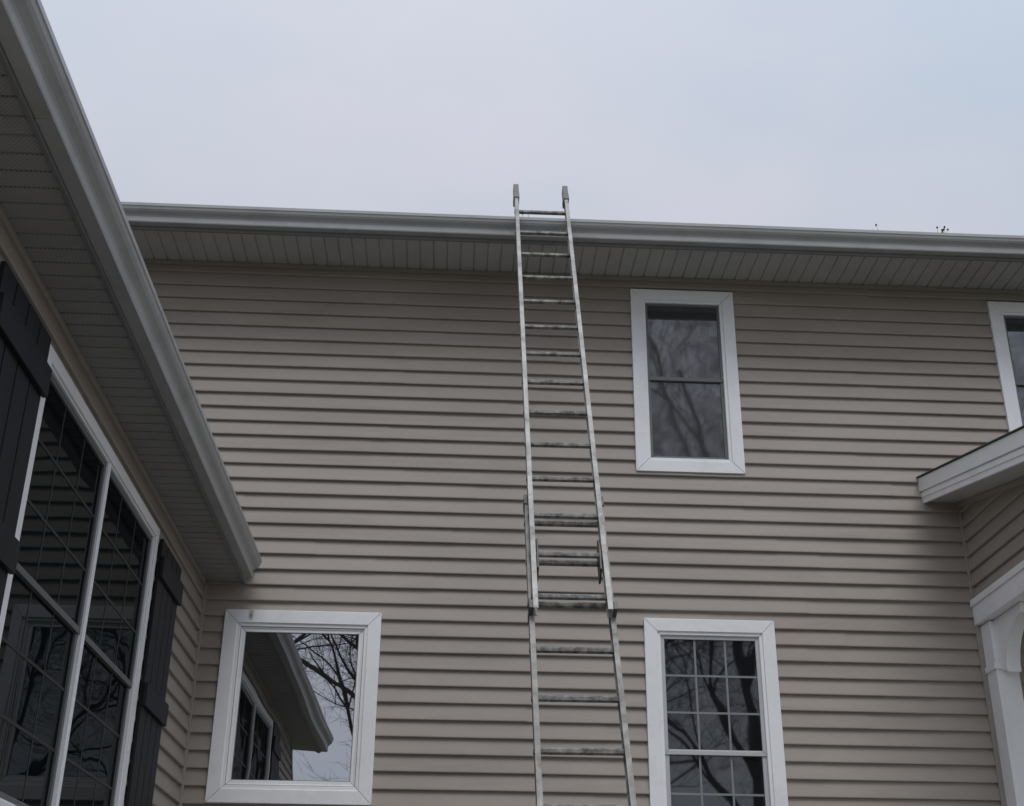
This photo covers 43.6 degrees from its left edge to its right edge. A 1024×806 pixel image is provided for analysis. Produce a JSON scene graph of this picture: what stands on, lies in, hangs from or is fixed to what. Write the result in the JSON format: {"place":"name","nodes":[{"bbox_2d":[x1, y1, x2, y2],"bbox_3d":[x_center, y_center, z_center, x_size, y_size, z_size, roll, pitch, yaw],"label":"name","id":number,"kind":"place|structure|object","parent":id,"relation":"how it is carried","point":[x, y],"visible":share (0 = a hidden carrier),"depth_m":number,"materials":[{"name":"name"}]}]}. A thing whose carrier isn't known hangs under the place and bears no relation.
{"place":"outdoors","nodes":[
{"label":"outdoors","id":0,"kind":"place"},
{"bbox_2d":[57,463,111,805],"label":"wing window mullion","id":1,"kind":"object","parent":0,"point":[74,697],"visible":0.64,"depth_m":5.60},
{"bbox_2d":[0,222,203,805],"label":"wing wall siding","id":2,"kind":"object","parent":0,"point":[170,764],"visible":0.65,"depth_m":7.33,"materials":[{"name":"beige plastic"}]},
{"bbox_2d":[0,344,159,805],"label":"wing window trim","id":3,"kind":"structure","parent":2,"relation":"attached to","point":[54,362],"depth_m":5.77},
{"bbox_2d":[0,204,205,583],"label":"wing soffit channel","id":4,"kind":"object","parent":2,"relation":"attached to","point":[38,282],"visible":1,"depth_m":5.58,"materials":[{"name":"beige plastic"}]},
{"bbox_2d":[0,61,241,581],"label":"wing soffit","id":5,"kind":"structure","parent":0,"point":[33,203],"depth_m":5.19,"materials":[{"name":"beige plastic"}]},
{"bbox_2d":[0,43,245,583],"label":"wing fascia","id":6,"kind":"structure","parent":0,"point":[13,80],"depth_m":4.78,"materials":[{"name":"white metal"}]},
{"bbox_2d":[0,0,261,576],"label":"wing gutter","id":7,"kind":"object","parent":6,"relation":"attached to","point":[30,45],"visible":1,"depth_m":4.70,"materials":[{"name":"white metal"}]},
{"bbox_2d":[220,622,367,790],"bbox_3d":[-1.361,1.916,8.104,0.848,1.047,0.066,2,-25,-2],"label":"picture window jamb","id":8,"kind":"object","parent":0,"point":[364,627],"visible":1,"depth_m":8.06,"materials":[{"name":"white plastic"}]},
{"bbox_2d":[225,627,363,786],"bbox_3d":[-1.361,1.917,8.107,0.802,1.001,0.058,2,-25,-2],"label":"picture window sash","id":9,"kind":"object","parent":8,"relation":"in","point":[351,783],"visible":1,"depth_m":8.08,"materials":[{"name":"white plastic"}]},
{"bbox_2d":[225,626,363,786],"bbox_3d":[-1.360,1.905,8.080,0.797,0.996,0.001,2,-25,-2],"label":"picture window reveal line","id":10,"kind":"object","parent":9,"relation":"attached to","point":[233,702],"visible":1,"depth_m":8.09,"materials":[{"name":"grey plastic"}]},
{"bbox_2d":[232,631,357,781],"bbox_3d":[-1.362,1.918,8.109,0.736,0.935,0.034,2,-25,-2],"label":"picture window glass","id":11,"kind":"object","parent":9,"relation":"in","point":[296,708],"visible":1,"depth_m":8.09,"materials":[{"name":"clear glass"}]},
{"bbox_2d":[231,632,358,781],"bbox_3d":[-1.361,1.915,8.103,0.734,0.933,0.028,2,-25,-2],"label":"picture window gasket","id":12,"kind":"object","parent":9,"relation":"attached to","point":[239,700],"visible":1,"depth_m":8.10,"materials":[{"name":"black rubber"}]},
{"bbox_2d":[41,0,1023,235],"label":"sky","id":13,"kind":"structure","parent":0,"point":[893,115],"materials":[{"name":"white"}]},
{"bbox_2d":[916,425,1023,477],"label":"porch shingles","id":14,"kind":"object","parent":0,"point":[976,449],"visible":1,"depth_m":8.01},
{"bbox_2d":[930,462,1023,502],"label":"porch soffit","id":15,"kind":"structure","parent":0,"point":[993,481],"depth_m":8.21,"materials":[{"name":"white plastic"}]},
{"label":"patio","id":16,"kind":"structure","parent":0,"visible":0},
{"bbox_2d":[513,184,636,805],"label":"extension ladder","id":17,"kind":"object","parent":16,"relation":"on","point":[533,562],"visible":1,"depth_m":6.47,"materials":[{"name":"metal"}]},
{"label":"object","id":18,"kind":"object","parent":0,"visible":0},
{"bbox_3d":[-0.769,-0.295,13.576,16.200,2.138,9.040,2,-25,-2],"label":"main roof","id":19,"kind":"object","parent":18,"relation":"on","visible":0},
{"bbox_2d":[121,202,1023,257],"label":"gutter","id":20,"kind":"object","parent":19,"relation":"attached to","point":[503,227],"visible":0.88,"depth_m":9.03,"materials":[{"name":"metal"}]},
{"bbox_2d":[130,225,1023,262],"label":"fascia","id":21,"kind":"structure","parent":19,"relation":"attached to","point":[528,242],"depth_m":9.07,"materials":[{"name":"metal"}]},
{"bbox_2d":[132,230,1023,289],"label":"soffit","id":22,"kind":"structure","parent":21,"relation":"attached to","point":[277,249],"depth_m":9.35,"materials":[{"name":"plastic"}]},
{"bbox_3d":[2.540,4.845,6.990,9.230,0.450,0.110,2,-25,-2],"label":"main foundation","id":23,"kind":"object","parent":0,"visible":0},
{"bbox_2d":[145,263,1023,805],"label":"wall siding","id":24,"kind":"object","parent":23,"relation":"on","point":[367,429],"depth_m":8.74,"materials":[{"name":"plastic"}]},
{"bbox_2d":[205,609,381,805],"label":"picture window trim","id":25,"kind":"structure","parent":24,"relation":"attached to","point":[216,793],"depth_m":8.04,"materials":[{"name":"white plastic"}]},
{"bbox_2d":[143,259,1023,294],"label":"soffit channel","id":26,"kind":"object","parent":24,"relation":"attached to","point":[579,276],"visible":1,"depth_m":9.52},
{"bbox_2d":[630,289,744,473],"bbox_3d":[1.249,-0.168,9.212,0.763,1.454,0.046,2,-25,-2],"label":"window trim","id":27,"kind":"structure","parent":24,"relation":"attached to","point":[736,465],"depth_m":9.16,"materials":[{"name":"white plastic"}]},
{"bbox_2d":[642,300,731,461],"bbox_3d":[1.248,-0.160,9.230,0.601,1.292,0.066,2,-25,-2],"label":"window jamb","id":28,"kind":"object","parent":27,"relation":"attached to","point":[719,304],"depth_m":9.21,"materials":[{"name":"white plastic"}]},
{"bbox_2d":[645,303,723,382],"bbox_3d":[1.251,-0.436,9.362,0.555,0.635,0.044,2,-25,-2],"label":"window upper sash","id":29,"kind":"object","parent":28,"relation":"attached to","point":[719,346],"depth_m":9.32,"materials":[{"name":"white plastic"}]},
{"bbox_2d":[647,306,724,457],"bbox_3d":[1.247,-0.155,9.241,0.519,1.210,0.042,2,-25,-2],"label":"window glass","id":30,"kind":"object","parent":28,"relation":"attached to","point":[687,420],"visible":1,"depth_m":9.21,"materials":[{"name":"grey"}]},
{"bbox_2d":[648,376,727,459],"bbox_3d":[1.244,0.118,9.116,0.555,0.645,0.056,2,-25,-2],"label":"window lower sash","id":31,"kind":"object","parent":28,"relation":"attached to","point":[723,419],"depth_m":9.08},
{"bbox_2d":[643,618,787,805],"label":"window trim","id":32,"kind":"structure","parent":24,"relation":"attached to","point":[653,626],"depth_m":8.24,"materials":[{"name":"white plastic"}]},
{"bbox_2d":[657,631,774,805],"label":"window jamb","id":33,"kind":"object","parent":32,"relation":"attached to","point":[769,765],"depth_m":8.24,"materials":[{"name":"white plastic"}]},
{"bbox_2d":[660,635,766,756],"bbox_3d":[1.292,1.886,8.270,0.657,0.770,0.044,2,-25,-2],"label":"window upper sash","id":34,"kind":"object","parent":33,"relation":"attached to","point":[721,753],"depth_m":8.23,"materials":[{"name":"plastic"}]},
{"bbox_2d":[664,639,764,805],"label":"window glass","id":35,"kind":"object","parent":33,"relation":"attached to","point":[714,728],"visible":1,"depth_m":8.19,"materials":[{"name":"black"}]},
{"bbox_2d":[665,640,764,805],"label":"window muntins","id":36,"kind":"object","parent":33,"relation":"attached to","point":[728,713],"depth_m":8.20,"materials":[{"name":"plastic"}]},
{"bbox_2d":[665,749,769,805],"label":"window lower sash","id":37,"kind":"object","parent":33,"relation":"attached to","point":[765,779],"depth_m":8.04,"materials":[{"name":"plastic"}]},
{"bbox_2d":[956,503,973,599],"bbox_3d":[3.113,1.015,8.760,0.052,0.740,0.050,2,-25,-2],"label":"porch corner post","id":38,"kind":"object","parent":24,"relation":"attached to","point":[966,560],"visible":0.38,"depth_m":8.72,"materials":[{"name":"beige plastic"}]},
{"bbox_2d":[971,607,1006,805],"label":"porch side channel","id":39,"kind":"object","parent":24,"relation":"attached to","point":[992,732],"visible":0.67,"depth_m":8.26,"materials":[{"name":"beige plastic"}]},
{"bbox_2d":[981,621,1023,805],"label":"porch pilaster","id":40,"kind":"object","parent":24,"relation":"attached to","point":[1006,693],"visible":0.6,"depth_m":8.15,"materials":[{"name":"white plastic"}]},
{"bbox_2d":[972,569,1023,625],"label":"porch beam","id":41,"kind":"structure","parent":40,"relation":"on","point":[1001,599],"depth_m":8.15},
{"bbox_2d":[970,560,1023,606],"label":"porch beam cap","id":42,"kind":"object","parent":41,"relation":"on","point":[1002,580],"visible":1,"depth_m":8.16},
{"bbox_2d":[960,484,1023,596],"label":"porch gable siding","id":43,"kind":"object","parent":42,"relation":"on","point":[993,525],"visible":0.91,"depth_m":8.31,"materials":[{"name":"beige plastic"}]},
{"bbox_2d":[957,476,1023,507],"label":"porch soffit channel","id":44,"kind":"object","parent":43,"relation":"attached to","point":[996,490],"visible":1,"depth_m":8.32,"materials":[{"name":"white plastic"}]},
{"bbox_2d":[994,602,1023,671],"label":"porch bracket","id":45,"kind":"object","parent":40,"relation":"attached to","point":[1009,626],"visible":1,"depth_m":8.17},
{"bbox_2d":[986,301,1023,431],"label":"end window trim","id":46,"kind":"structure","parent":24,"relation":"attached to","point":[995,309],"depth_m":9.41,"materials":[{"name":"white plastic"}]},
{"bbox_2d":[1000,312,1023,426],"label":"end window jamb","id":47,"kind":"object","parent":46,"relation":"in","point":[1007,345],"visible":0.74,"depth_m":9.43,"materials":[{"name":"white plastic"}]},
{"bbox_2d":[1003,316,1023,385],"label":"end window upper sash","id":48,"kind":"object","parent":47,"relation":"in","point":[1016,317],"visible":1,"depth_m":9.49,"materials":[{"name":"white plastic"}]},
{"bbox_2d":[1005,318,1023,421],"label":"end window glass","id":49,"kind":"object","parent":48,"relation":"in","point":[1015,328],"visible":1,"depth_m":9.48,"materials":[{"name":"clear glass"}]},
{"bbox_2d":[1015,381,1023,424],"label":"end window lower sash","id":50,"kind":"object","parent":47,"relation":"in","point":[1019,400],"visible":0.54,"depth_m":9.29,"materials":[{"name":"white plastic"}]},
{"bbox_3d":[4.999,0.384,7.795,4.130,0.670,2.495,2,-25,-2],"label":"porch","id":51,"kind":"object","parent":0,"visible":0},
{"bbox_2d":[922,446,1023,502],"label":"porch rake fascia","id":52,"kind":"structure","parent":51,"relation":"attached to","point":[1015,461],"depth_m":8.01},
{"bbox_2d":[918,428,1023,491],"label":"porch rake trim","id":53,"kind":"structure","parent":52,"relation":"attached to","point":[998,448],"depth_m":8.01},
{"bbox_2d":[921,448,1023,497],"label":"porch rake fillet","id":54,"kind":"object","parent":52,"relation":"attached to","point":[1017,453],"visible":1,"depth_m":8.00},
{"label":"lawn","id":55,"kind":"structure","parent":0,"visible":0},
{"bbox_3d":[-5.211,1.723,4.811,6.510,4.080,5.800,2,-25,-2],"label":"wing","id":56,"kind":"object","parent":55,"relation":"on","visible":0},
{"bbox_2d":[0,261,50,613],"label":"shutter boards","id":57,"kind":"object","parent":56,"relation":"attached to","point":[20,396],"visible":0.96,"depth_m":4.59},
{"bbox_2d":[0,292,51,574],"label":"shutter battens","id":58,"kind":"object","parent":57,"relation":"attached to","point":[23,346],"visible":1,"depth_m":4.56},
{"bbox_2d":[35,118,54,122],"bbox_3d":[-1.465,-0.899,4.022,0.058,0.032,0.015,2,-25,-2],"label":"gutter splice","id":59,"kind":"object","parent":56,"relation":"on","point":[44,120],"visible":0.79,"depth_m":4.01,"materials":[{"name":"metal"}]},
{"bbox_2d":[0,366,109,805],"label":"wing window jamb","id":60,"kind":"object","parent":56,"relation":"attached to","point":[68,708],"visible":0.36,"depth_m":5.51,"materials":[{"name":"white plastic"}]},
{"bbox_2d":[0,633,77,805],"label":"wing window lower sash","id":61,"kind":"object","parent":60,"relation":"in","point":[8,798],"visible":0.34,"depth_m":5.39,"materials":[{"name":"white plastic"}]},
{"bbox_2d":[15,375,106,634],"bbox_3d":[-1.880,0.430,5.313,0.044,0.813,1.012,2,-25,-2],"label":"wing window upper sash","id":62,"kind":"object","parent":60,"relation":"in","point":[30,582],"visible":0.38,"depth_m":5.50,"materials":[{"name":"white plastic"}]},
{"bbox_2d":[0,383,101,805],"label":"wing window glass","id":63,"kind":"object","parent":62,"relation":"in","point":[24,712],"visible":0.68,"depth_m":5.15,"materials":[{"name":"glass"}]},
{"bbox_2d":[0,407,94,801],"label":"wing window muntins","id":64,"kind":"object","parent":63,"relation":"attached to","point":[39,669],"visible":0.89,"depth_m":5.13,"materials":[{"name":"white plastic"}]},
{"bbox_2d":[111,466,154,805],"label":"wing window jamb","id":65,"kind":"object","parent":56,"relation":"attached to","point":[123,751],"visible":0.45,"depth_m":6.49,"materials":[{"name":"white plastic"}]},
{"bbox_2d":[84,471,151,687],"bbox_3d":[-1.934,0.874,6.255,0.044,0.813,1.014,2,-25,-2],"label":"wing window upper sash","id":66,"kind":"object","parent":65,"relation":"in","point":[95,649],"visible":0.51,"depth_m":6.47,"materials":[{"name":"white plastic"}]},
{"bbox_2d":[59,479,148,805],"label":"wing window glass","id":67,"kind":"object","parent":66,"relation":"in","point":[99,700],"visible":0.74,"depth_m":6.09,"materials":[{"name":"glass"}]},
{"bbox_2d":[66,497,142,805],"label":"wing window muntins","id":68,"kind":"object","parent":67,"relation":"attached to","point":[79,767],"visible":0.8,"depth_m":6.08,"materials":[{"name":"white plastic"}]},
{"bbox_2d":[110,687,129,805],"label":"wing window lower sash","id":69,"kind":"object","parent":65,"relation":"in","point":[120,746],"visible":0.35,"depth_m":6.39,"materials":[{"name":"white plastic"}]},
{"bbox_2d":[124,539,181,805],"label":"shutter boards","id":70,"kind":"object","parent":56,"relation":"attached to","point":[145,752],"visible":0.82,"depth_m":6.88,"materials":[{"name":"black plastic"}]},
{"bbox_2d":[142,556,183,726],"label":"shutter battens","id":71,"kind":"object","parent":70,"relation":"attached to","point":[155,705],"visible":1,"depth_m":6.99,"materials":[{"name":"black plastic"}]},
{"bbox_2d":[177,582,207,805],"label":"inside corner post","id":72,"kind":"object","parent":56,"relation":"attached to","point":[192,700],"visible":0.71,"depth_m":8.04,"materials":[{"name":"beige plastic"}]}
]}

